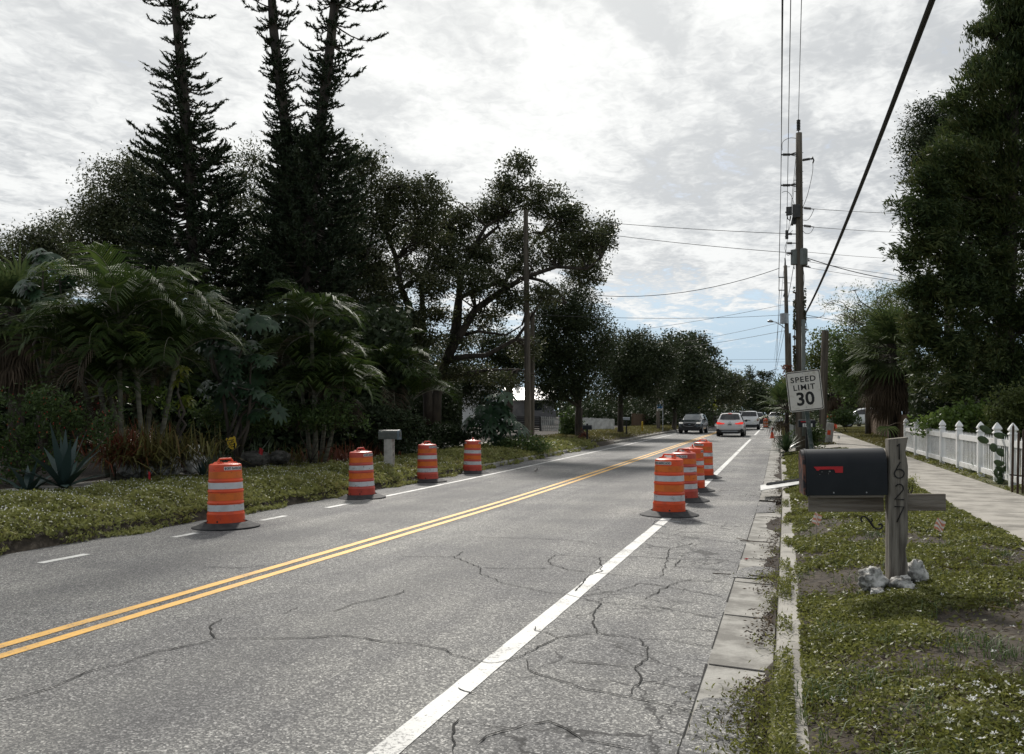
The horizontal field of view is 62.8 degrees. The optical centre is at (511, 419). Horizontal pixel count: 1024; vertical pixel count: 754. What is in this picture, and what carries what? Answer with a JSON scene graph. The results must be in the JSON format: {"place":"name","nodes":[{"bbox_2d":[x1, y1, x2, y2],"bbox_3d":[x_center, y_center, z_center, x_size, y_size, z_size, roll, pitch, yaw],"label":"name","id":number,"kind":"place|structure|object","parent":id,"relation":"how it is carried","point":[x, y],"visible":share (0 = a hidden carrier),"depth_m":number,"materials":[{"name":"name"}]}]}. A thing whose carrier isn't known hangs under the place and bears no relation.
{"place":"outdoors","nodes":[
{"label":"outdoors","id":0,"kind":"place"},
{"bbox_2d":[195,290,289,459],"bbox_3d":[-6.660,-1.103,20.473,2.364,4.216,1.435,0,0,-6],"label":"umbrella tree","id":1,"kind":"object","parent":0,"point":[251,390],"visible":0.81,"depth_m":20.36,"materials":[{"name":"green plant"}]},
{"bbox_2d":[0,436,547,492],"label":"sidewalk","id":2,"kind":"structure","parent":0,"point":[81,484],"depth_m":17.25,"materials":[{"name":"concrete"}]},
{"bbox_2d":[74,385,200,436],"bbox_3d":[-8.336,0.383,18.626,2.622,2.430,1.130,0,0,6],"label":"shrub","id":3,"kind":"object","parent":2,"relation":"on","point":[148,396],"visible":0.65,"depth_m":18.62,"materials":[{"name":"green plant"}]},
{"bbox_2d":[174,387,295,451],"bbox_3d":[-7.060,0.368,21.522,2.689,2.431,1.752,0,0,18],"label":"shrub","id":4,"kind":"object","parent":2,"relation":"on","point":[252,432],"visible":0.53,"depth_m":21.43,"materials":[{"name":"green plant"}]},
{"bbox_2d":[236,450,270,467],"bbox_3d":[-6.624,1.024,21.486,0.974,0.456,0.724,0,0,-43],"label":"rock","id":5,"kind":"object","parent":2,"relation":"on","point":[254,458],"visible":0.84,"depth_m":21.26,"materials":[{"name":"grey stone"}]},
{"bbox_2d":[257,279,388,463],"bbox_3d":[-5.191,-1.145,22.860,3.827,5.106,3.677,0,0,18],"label":"feather palm","id":6,"kind":"object","parent":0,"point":[305,350],"visible":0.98,"depth_m":22.46,"materials":[{"name":"green plant"}]},
{"bbox_2d":[0,417,663,488],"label":"garden soil","id":7,"kind":"structure","parent":0,"point":[87,472],"depth_m":20.50,"materials":[{"name":"brown soil"}]},
{"bbox_2d":[0,242,71,467],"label":"fan palm","id":8,"kind":"object","parent":7,"relation":"on","point":[15,368],"visible":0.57,"depth_m":20.59,"materials":[{"name":"green plant"}]},
{"bbox_2d":[11,248,78,456],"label":"umbrella tree","id":9,"kind":"object","parent":7,"relation":"on","point":[61,287],"visible":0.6,"depth_m":19.40,"materials":[{"name":"green plant"}]},
{"bbox_2d":[0,205,90,307],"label":"oak tree","id":10,"kind":"object","parent":7,"relation":"on","point":[33,239],"visible":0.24,"depth_m":38.98,"materials":[{"name":"green plant"}]},
{"bbox_2d":[0,380,132,483],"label":"flowering shrub","id":11,"kind":"object","parent":7,"relation":"on","point":[33,432],"visible":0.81,"depth_m":16.26,"materials":[{"name":"green plant"}]},
{"bbox_2d":[40,138,204,299],"bbox_3d":[-17.133,-5.455,37.275,6.507,13.501,5.312,0,0,18],"label":"oak tree","id":12,"kind":"object","parent":7,"relation":"on","point":[101,217],"visible":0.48,"depth_m":36.16,"materials":[{"name":"green plant"}]},
{"bbox_2d":[1,241,250,479],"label":"feather palm","id":13,"kind":"object","parent":7,"relation":"on","point":[83,331],"visible":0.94,"depth_m":17.81,"materials":[{"name":"green plant"}]},
{"bbox_2d":[75,0,268,438],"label":"pine tree","id":14,"kind":"object","parent":7,"relation":"on","point":[196,238],"visible":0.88,"depth_m":29.47,"materials":[{"name":"green plant"}]},
{"bbox_2d":[0,296,414,454],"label":"undergrowth","id":15,"kind":"object","parent":7,"relation":"on","point":[377,330],"visible":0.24,"depth_m":27.51,"materials":[{"name":"green plant"}]},
{"bbox_2d":[185,131,285,338],"bbox_3d":[-11.908,-5.592,37.269,5.734,13.861,4.646,0,0,18],"label":"oak tree","id":16,"kind":"object","parent":7,"relation":"on","point":[237,201],"visible":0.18,"depth_m":36.70,"materials":[{"name":"green plant"}]},
{"bbox_2d":[238,0,353,334],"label":"pine tree","id":17,"kind":"object","parent":7,"relation":"on","point":[278,75],"visible":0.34,"depth_m":30.17,"materials":[{"name":"green plant"}]},
{"bbox_2d":[237,0,388,449],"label":"pine tree","id":18,"kind":"object","parent":7,"relation":"on","point":[316,143],"visible":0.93,"depth_m":29.06,"materials":[{"name":"green plant"}]},
{"bbox_2d":[315,131,421,335],"bbox_3d":[-6.971,-5.594,36.892,5.797,13.934,5.325,0,0,18],"label":"oak tree","id":19,"kind":"object","parent":7,"relation":"on","point":[366,168],"visible":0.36,"depth_m":36.66,"materials":[{"name":"green plant"}]},
{"bbox_2d":[412,364,462,432],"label":"undergrowth","id":20,"kind":"object","parent":7,"relation":"on","point":[451,410],"visible":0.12,"depth_m":44.62,"materials":[{"name":"green plant"}]},
{"bbox_2d":[357,296,523,413],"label":"oak tree","id":21,"kind":"object","parent":7,"relation":"on","point":[501,359],"visible":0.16,"depth_m":53.69,"materials":[{"name":"green plant"}]},
{"bbox_2d":[356,146,621,424],"bbox_3d":[-1.267,-6.022,39.084,12.729,12.537,6.914,0,0,-2],"label":"oak tree","id":22,"kind":"object","parent":7,"relation":"on","point":[421,230],"visible":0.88,"depth_m":37.95,"materials":[{"name":"green plant"}]},
{"bbox_2d":[504,384,553,424],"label":"grey house","id":23,"kind":"structure","parent":7,"relation":"on","point":[518,408],"depth_m":86.00,"materials":[{"name":"grey paint"}]},
{"bbox_2d":[559,391,713,426],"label":"undergrowth","id":24,"kind":"object","parent":7,"relation":"on","point":[590,410],"visible":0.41,"depth_m":85.84,"materials":[{"name":"green plant"}]},
{"bbox_2d":[0,423,716,554],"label":"verge","id":25,"kind":"structure","parent":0,"point":[39,540],"depth_m":12.41,"materials":[{"name":"green plant"}]},
{"bbox_2d":[0,461,57,490],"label":"agave","id":26,"kind":"object","parent":25,"relation":"on","point":[27,483],"visible":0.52,"depth_m":14.56,"materials":[{"name":"green plant"}]},
{"bbox_2d":[1,423,111,487],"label":"agave","id":27,"kind":"object","parent":25,"relation":"on","point":[67,474],"visible":0.91,"depth_m":14.90,"materials":[{"name":"green plant"}]},
{"bbox_2d":[67,422,185,474],"bbox_3d":[-8.107,0.616,17.595,2.561,1.149,2.743,0,0,18],"label":"bromeliad","id":28,"kind":"object","parent":25,"relation":"on","point":[115,441],"visible":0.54,"depth_m":17.17,"materials":[{"name":"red plant"}]},
{"bbox_2d":[59,416,247,478],"bbox_3d":[-7.476,0.595,17.662,4.283,1.465,3.890,0,0,18],"label":"bromeliad","id":29,"kind":"object","parent":25,"relation":"on","point":[173,448],"visible":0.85,"depth_m":17.32,"materials":[{"name":"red plant"}]},
{"bbox_2d":[170,365,196,467],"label":"umbrella tree","id":30,"kind":"object","parent":25,"relation":"on","point":[182,403],"visible":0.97,"depth_m":17.76,"materials":[{"name":"green plant"}]},
{"bbox_2d":[0,435,598,554],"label":"verge weeds","id":31,"kind":"object","parent":25,"relation":"on","point":[289,479],"visible":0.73,"depth_m":14.39,"materials":[{"name":"green plant"}]},
{"bbox_2d":[1,455,448,526],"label":"white flowers","id":32,"kind":"object","parent":31,"relation":"on","point":[163,488],"visible":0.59,"depth_m":13.92,"materials":[{"name":"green plant"}]},
{"bbox_2d":[282,394,375,463],"bbox_3d":[-5.067,0.456,22.061,2.743,2.281,1.546,0,0,9],"label":"shrub","id":33,"kind":"object","parent":25,"relation":"on","point":[318,413],"visible":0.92,"depth_m":22.00,"materials":[{"name":"green plant"}]},
{"bbox_2d":[346,397,431,454],"bbox_3d":[-3.934,0.418,25.948,2.701,2.297,1.980,0,0,18],"label":"shrub","id":34,"kind":"object","parent":25,"relation":"on","point":[412,427],"visible":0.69,"depth_m":25.70,"materials":[{"name":"green plant"}]},
{"bbox_2d":[378,430,401,466],"bbox_3d":[-3.125,0.899,21.497,0.559,1.268,0.260,0,0,10],"label":"mailbox","id":35,"kind":"object","parent":25,"relation":"on","point":[389,437],"visible":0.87,"depth_m":21.39,"materials":[{"name":"grey plastic"}]},
{"bbox_2d":[337,327,460,454],"bbox_3d":[-4.136,-0.822,28.029,4.636,4.375,3.740,0,0,18],"label":"feather palm","id":36,"kind":"object","parent":25,"relation":"on","point":[413,380],"visible":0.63,"depth_m":27.43,"materials":[{"name":"green plant"}]},
{"bbox_2d":[413,420,484,448],"bbox_3d":[-3.579,0.710,33.828,5.098,1.570,2.540,0,0,-6],"label":"shrub","id":37,"kind":"object","parent":25,"relation":"on","point":[450,435],"visible":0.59,"depth_m":33.46,"materials":[{"name":"green plant"}]},
{"bbox_2d":[461,391,529,446],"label":"umbrella tree","id":38,"kind":"object","parent":25,"relation":"on","point":[485,416],"visible":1,"depth_m":32.67,"materials":[{"name":"green plant"}]},
{"bbox_2d":[481,430,559,456],"bbox_3d":[-0.045,1.058,33.056,3.906,1.287,2.068,0,0,18],"label":"shrub","id":39,"kind":"object","parent":25,"relation":"on","point":[531,444],"visible":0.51,"depth_m":32.63,"materials":[{"name":"green plant"}]},
{"bbox_2d":[522,210,531,438],"bbox_3d":[0.692,-3.936,37.520,0.397,10.823,0.322,0,0,33],"label":"utility pole","id":40,"kind":"object","parent":25,"relation":"on","point":[527,402],"visible":0.84,"depth_m":37.39,"materials":[{"name":"brown wood"}]},
{"bbox_2d":[530,312,535,436],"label":"utility pole","id":41,"kind":"object","parent":25,"relation":"on","point":[532,333],"visible":0.48,"depth_m":40.89,"materials":[{"name":"brown wood"}]},
{"bbox_2d":[558,405,585,435],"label":"shrub","id":42,"kind":"object","parent":25,"relation":"on","point":[568,427],"visible":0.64,"depth_m":51.94,"materials":[{"name":"green plant"}]},
{"bbox_2d":[514,272,630,435],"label":"oak tree","id":43,"kind":"object","parent":25,"relation":"on","point":[570,348],"visible":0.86,"depth_m":49.29,"materials":[{"name":"green plant"}]},
{"bbox_2d":[482,429,678,467],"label":"kerb","id":44,"kind":"structure","parent":25,"relation":"on","point":[497,463],"depth_m":37.13,"materials":[{"name":"concrete"}]},
{"bbox_2d":[586,324,688,431],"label":"oak tree","id":45,"kind":"object","parent":25,"relation":"on","point":[642,362],"visible":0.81,"depth_m":57.01,"materials":[{"name":"green plant"}]},
{"bbox_2d":[633,327,725,430],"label":"oak tree","id":46,"kind":"object","parent":25,"relation":"on","point":[694,367],"visible":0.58,"depth_m":74.83,"materials":[{"name":"green plant"}]},
{"bbox_2d":[657,330,739,412],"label":"oak tree","id":47,"kind":"object","parent":25,"relation":"on","point":[710,349],"visible":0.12,"depth_m":87.35,"materials":[{"name":"green plant"}]},
{"bbox_2d":[0,423,774,753],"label":"road","id":48,"kind":"structure","parent":0,"point":[268,687],"depth_m":6.79,"materials":[{"name":"grey asphalt"}]},
{"bbox_2d":[191,458,260,530],"bbox_3d":[-4.343,1.107,12.726,1.000,1.046,1.000,-1,-1,35],"label":"traffic drum","id":49,"kind":"object","parent":48,"relation":"on","point":[225,507],"visible":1,"depth_m":12.51,"materials":[{"name":"orange plastic"}]},
{"bbox_2d":[0,433,714,657],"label":"line","id":50,"kind":"object","parent":48,"relation":"on","point":[58,638],"visible":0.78,"depth_m":8.16,"materials":[{"name":"yellow paint"}]},
{"bbox_2d":[0,432,714,647],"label":"line","id":51,"kind":"object","parent":48,"relation":"on","point":[33,636],"visible":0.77,"depth_m":8.51,"materials":[{"name":"yellow paint"}]},
{"bbox_2d":[338,447,385,499],"bbox_3d":[-3.125,1.104,17.396,1.000,1.046,1.000,-1,1,25],"label":"traffic drum","id":52,"kind":"object","parent":48,"relation":"on","point":[361,479],"visible":1,"depth_m":17.17,"materials":[{"name":"orange plastic"}]},
{"bbox_2d":[5,518,741,752],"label":"road crack","id":53,"kind":"object","parent":48,"relation":"on","point":[453,725],"visible":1,"depth_m":6.07,"materials":[{"name":"black asphalt"}]},
{"bbox_2d":[416,441,446,482],"bbox_3d":[-2.178,1.080,21.605,1.000,1.046,1.000,-1,-1,32],"label":"traffic drum","id":54,"kind":"object","parent":48,"relation":"on","point":[427,469],"visible":0.98,"depth_m":21.38,"materials":[{"name":"orange plastic"}]},
{"bbox_2d":[460,438,488,473],"bbox_3d":[-1.161,1.056,24.700,1.000,1.046,1.000,1,0,0],"label":"traffic drum","id":55,"kind":"object","parent":48,"relation":"on","point":[472,464],"visible":0.98,"depth_m":24.47,"materials":[{"name":"orange plastic"}]},
{"bbox_2d":[367,439,751,753],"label":"edge line","id":56,"kind":"object","parent":48,"relation":"on","point":[407,733],"visible":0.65,"depth_m":5.58,"materials":[{"name":"white paint"}]},
{"bbox_2d":[640,453,698,517],"bbox_3d":[2.679,1.107,14.300,1.000,1.046,1.000,0,0,44],"label":"traffic drum","id":57,"kind":"object","parent":48,"relation":"on","point":[669,496],"visible":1,"depth_m":14.08,"materials":[{"name":"orange plastic"}]},
{"bbox_2d":[671,448,709,502],"bbox_3d":[3.421,1.098,16.696,1.000,1.046,1.000,0,1,37],"label":"traffic drum","id":58,"kind":"object","parent":48,"relation":"on","point":[688,457],"visible":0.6,"depth_m":16.46,"materials":[{"name":"orange plastic"}]},
{"bbox_2d":[678,413,707,432],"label":"car","id":59,"kind":"object","parent":48,"relation":"on","point":[693,421],"visible":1,"depth_m":68.59,"materials":[{"name":"paint"}]},
{"bbox_2d":[681,444,714,492],"bbox_3d":[4.066,1.085,18.900,1.000,1.046,1.000,0,0,12],"label":"traffic drum","id":60,"kind":"object","parent":48,"relation":"on","point":[701,488],"visible":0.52,"depth_m":18.68,"materials":[{"name":"orange plastic"}]},
{"bbox_2d":[694,439,721,478],"bbox_3d":[5.174,1.056,22.700,1.000,1.046,1.000,0,0,-37],"label":"traffic drum","id":61,"kind":"object","parent":48,"relation":"on","point":[706,445],"visible":0.61,"depth_m":22.47,"materials":[{"name":"orange plastic"}]},
{"bbox_2d":[688,364,751,426],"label":"oak tree","id":62,"kind":"object","parent":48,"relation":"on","point":[734,397],"visible":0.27,"depth_m":97.74,"materials":[{"name":"green plant"}]},
{"bbox_2d":[716,412,747,435],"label":"car","id":63,"kind":"object","parent":48,"relation":"on","point":[730,422],"visible":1,"depth_m":59.43,"materials":[{"name":"white paint"}]},
{"bbox_2d":[684,504,780,736],"bbox_3d":[-2.337,1.633,-6.206,0.427,0.023,46.750,0,0,18],"label":"gutter","id":64,"kind":"object","parent":48,"relation":"on","point":[732,647],"visible":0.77,"depth_m":6.43,"materials":[{"name":"concrete"}]},
{"bbox_2d":[679,501,775,753],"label":"gutter patch","id":65,"kind":"object","parent":64,"relation":"on","point":[687,746],"visible":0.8,"depth_m":4.48,"materials":[{"name":"concrete"}]},
{"bbox_2d":[745,442,780,753],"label":"gutter soil","id":66,"kind":"structure","parent":64,"relation":"on","point":[769,524],"depth_m":7.04,"materials":[{"name":"brown soil"}]},
{"bbox_2d":[669,475,797,753],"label":"weeds","id":67,"kind":"object","parent":66,"relation":"on","point":[784,696],"visible":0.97,"depth_m":4.50,"materials":[{"name":"green plant"}]},
{"bbox_2d":[702,458,780,733],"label":"leaf litter","id":68,"kind":"object","parent":66,"relation":"on","point":[763,616],"visible":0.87,"depth_m":6.84,"materials":[{"name":"brown plant"}]},
{"bbox_2d":[730,377,782,414],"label":"oak tree","id":69,"kind":"object","parent":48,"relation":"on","point":[750,404],"visible":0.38,"depth_m":163.84,"materials":[{"name":"green plant"}]},
{"bbox_2d":[759,426,780,500],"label":"gutter","id":70,"kind":"object","parent":48,"relation":"on","point":[768,493],"visible":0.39,"depth_m":24.23,"materials":[{"name":"concrete"}]},
{"bbox_2d":[677,454,780,753],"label":"gutter joint","id":71,"kind":"object","parent":70,"relation":"on","point":[705,667],"visible":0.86,"depth_m":5.57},
{"bbox_2d":[0,0,1023,414],"label":"sky","id":72,"kind":"structure","parent":0,"point":[664,114],"materials":[{"name":"white"}]},
{"bbox_2d":[534,424,678,442],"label":"grass","id":73,"kind":"structure","parent":0,"point":[610,432],"depth_m":57.48,"materials":[{"name":"green plant"}]},
{"bbox_2d":[804,0,935,314],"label":"power line","id":74,"kind":"object","parent":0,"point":[923,22],"visible":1,"depth_m":11.51,"materials":[{"name":"black metal"}]},
{"bbox_2d":[781,420,1023,753],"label":"verge","id":75,"kind":"structure","parent":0,"point":[823,579],"depth_m":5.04,"materials":[{"name":"green plant"}]},
{"bbox_2d":[767,258,791,421],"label":"utility pole","id":76,"kind":"object","parent":75,"relation":"on","point":[784,317],"visible":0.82,"depth_m":55.90,"materials":[{"name":"brown wood"}]},
{"bbox_2d":[753,373,816,448],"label":"fan palm","id":77,"kind":"object","parent":75,"relation":"on","point":[779,391],"visible":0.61,"depth_m":39.90,"materials":[{"name":"green plant"}]},
{"bbox_2d":[770,424,809,753],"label":"kerb","id":78,"kind":"structure","parent":75,"relation":"on","point":[786,551],"depth_m":6.12,"materials":[{"name":"concrete"}]},
{"bbox_2d":[781,119,813,450],"bbox_3d":[11.062,-5.040,32.492,1.250,13.167,0.463,0,0,18],"label":"utility pole","id":79,"kind":"object","parent":75,"relation":"on","point":[799,257],"visible":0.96,"depth_m":32.39,"materials":[{"name":"brown wood"}]},
{"bbox_2d":[789,286,810,436],"bbox_3d":[11.160,-2.218,32.503,1.028,5.904,0.601,0,0,1],"label":"climbing vine","id":80,"kind":"object","parent":79,"relation":"attached to","point":[792,420],"visible":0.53,"depth_m":32.39,"materials":[{"name":"green plant"}]},
{"bbox_2d":[785,369,823,448],"bbox_3d":[5.528,0.401,15.533,0.612,2.618,0.055,-7,-2,14],"label":"speed limit sign","id":81,"kind":"object","parent":75,"relation":"on","point":[804,391],"visible":0.95,"depth_m":15.54,"materials":[{"name":"white metal"}]},
{"bbox_2d":[818,330,828,441],"bbox_3d":[14.291,-1.337,38.497,0.456,5.495,0.328,0,0,3],"label":"utility pole","id":82,"kind":"object","parent":75,"relation":"on","point":[824,375],"visible":0.72,"depth_m":38.37,"materials":[{"name":"brown wood"}]},
{"bbox_2d":[798,437,945,588],"bbox_3d":[2.945,0.876,6.886,1.104,1.463,0.304,0,0,12],"label":"mailbox","id":83,"kind":"object","parent":75,"relation":"on","point":[853,480],"visible":0.96,"depth_m":6.77,"materials":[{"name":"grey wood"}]},
{"bbox_2d":[798,450,805,494],"bbox_3d":[2.421,0.437,7.000,0.032,0.367,0.282,0,0,12],"label":"door","id":84,"kind":"structure","parent":83,"relation":"in","point":[801,459],"depth_m":6.92,"materials":[{"name":"paint"}]},
{"bbox_2d":[857,566,888,590],"bbox_3d":[2.904,1.280,6.720,0.256,0.212,0.236,0,0,34],"label":"rock","id":85,"kind":"object","parent":75,"relation":"on","point":[869,577],"visible":0.83,"depth_m":6.66,"materials":[{"name":"stone"}]},
{"bbox_2d":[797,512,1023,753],"bbox_3d":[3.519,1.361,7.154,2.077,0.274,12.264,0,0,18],"label":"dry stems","id":86,"kind":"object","parent":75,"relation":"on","point":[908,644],"visible":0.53,"depth_m":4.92,"materials":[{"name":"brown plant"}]},
{"bbox_2d":[908,559,928,583],"bbox_3d":[3.298,1.292,6.850,0.213,0.314,0.192,0,0,-14],"label":"rock","id":87,"kind":"object","parent":75,"relation":"on","point":[917,570],"visible":0.58,"depth_m":6.79,"materials":[{"name":"stone"}]},
{"bbox_2d":[829,525,1023,753],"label":"white flowers","id":88,"kind":"object","parent":75,"relation":"on","point":[988,691],"visible":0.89,"depth_m":3.83,"materials":[{"name":"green plant"}]},
{"bbox_2d":[811,418,1023,495],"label":"lawn","id":89,"kind":"structure","parent":0,"point":[1005,483],"depth_m":19.77,"materials":[{"name":"green plant"}]},
{"bbox_2d":[827,405,861,430],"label":"shrub","id":90,"kind":"object","parent":89,"relation":"on","point":[839,417],"visible":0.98,"depth_m":55.78,"materials":[{"name":"green plant"}]},
{"bbox_2d":[816,271,922,357],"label":"poinciana tree","id":91,"kind":"object","parent":89,"relation":"on","point":[856,316],"visible":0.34,"depth_m":43.35,"materials":[{"name":"green plant"}]},
{"bbox_2d":[816,324,927,433],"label":"broadleaf tree","id":92,"kind":"object","parent":89,"relation":"on","point":[839,361],"visible":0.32,"depth_m":49.59,"materials":[{"name":"green plant"}]},
{"bbox_2d":[839,297,928,437],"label":"fan palm","id":93,"kind":"object","parent":89,"relation":"on","point":[888,393],"visible":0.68,"depth_m":38.46,"materials":[{"name":"green plant"}]},
{"bbox_2d":[870,413,908,436],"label":"board fence","id":94,"kind":"object","parent":89,"relation":"on","point":[900,425],"visible":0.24,"depth_m":43.66,"materials":[{"name":"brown wood"}]},
{"bbox_2d":[834,426,1020,465],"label":"grass","id":95,"kind":"structure","parent":89,"relation":"on","point":[857,432],"depth_m":43.97,"materials":[{"name":"green plant"}]},
{"bbox_2d":[886,90,974,334],"bbox_3d":[18.609,-6.351,36.123,4.805,15.365,3.917,0,0,18],"label":"oak tree","id":96,"kind":"object","parent":89,"relation":"on","point":[925,130],"visible":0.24,"depth_m":35.80,"materials":[{"name":"green plant"}]},
{"bbox_2d":[877,0,1023,451],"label":"cedar tree","id":97,"kind":"object","parent":89,"relation":"on","point":[971,182],"visible":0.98,"depth_m":26.10,"materials":[{"name":"green plant"}]},
{"bbox_2d":[906,395,998,457],"bbox_3d":[13.093,0.374,24.602,2.919,2.185,1.877,0,0,-2],"label":"shrub","id":98,"kind":"object","parent":89,"relation":"on","point":[964,415],"visible":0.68,"depth_m":24.29,"materials":[{"name":"green plant"}]},
{"bbox_2d":[903,418,1021,486],"bbox_3d":[11.160,0.663,21.286,0.165,1.414,16.358,0,0,18],"label":"picket fence","id":99,"kind":"object","parent":89,"relation":"on","point":[942,436],"visible":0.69,"depth_m":19.73,"materials":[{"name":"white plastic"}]},
{"bbox_2d":[907,351,1023,449],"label":"undergrowth","id":100,"kind":"object","parent":89,"relation":"on","point":[918,405],"visible":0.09,"depth_m":29.58,"materials":[{"name":"green plant"}]},
{"bbox_2d":[977,425,1007,483],"bbox_3d":[9.345,0.706,16.313,0.669,1.188,0.295,0,0,3],"label":"prickly pear","id":101,"kind":"object","parent":89,"relation":"on","point":[993,447],"visible":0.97,"depth_m":16.28,"materials":[{"name":"green plant"}]},
{"bbox_2d":[972,376,1023,448],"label":"shrub","id":102,"kind":"object","parent":89,"relation":"on","point":[1006,416],"visible":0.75,"depth_m":21.79,"materials":[{"name":"green plant"}]},
{"bbox_2d":[1009,424,1023,493],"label":"iron fence","id":103,"kind":"object","parent":89,"relation":"on","point":[1012,466],"visible":0.82,"depth_m":14.39,"materials":[{"name":"black metal"}]},
{"bbox_2d":[813,425,1023,549],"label":"sidewalk","id":104,"kind":"structure","parent":0,"point":[975,498],"depth_m":14.30,"materials":[{"name":"concrete"}]},
{"bbox_2d":[806,325,841,399],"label":"broadleaf tree","id":105,"kind":"object","parent":104,"relation":"on","point":[812,359],"visible":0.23,"depth_m":59.95,"materials":[{"name":"green plant"}]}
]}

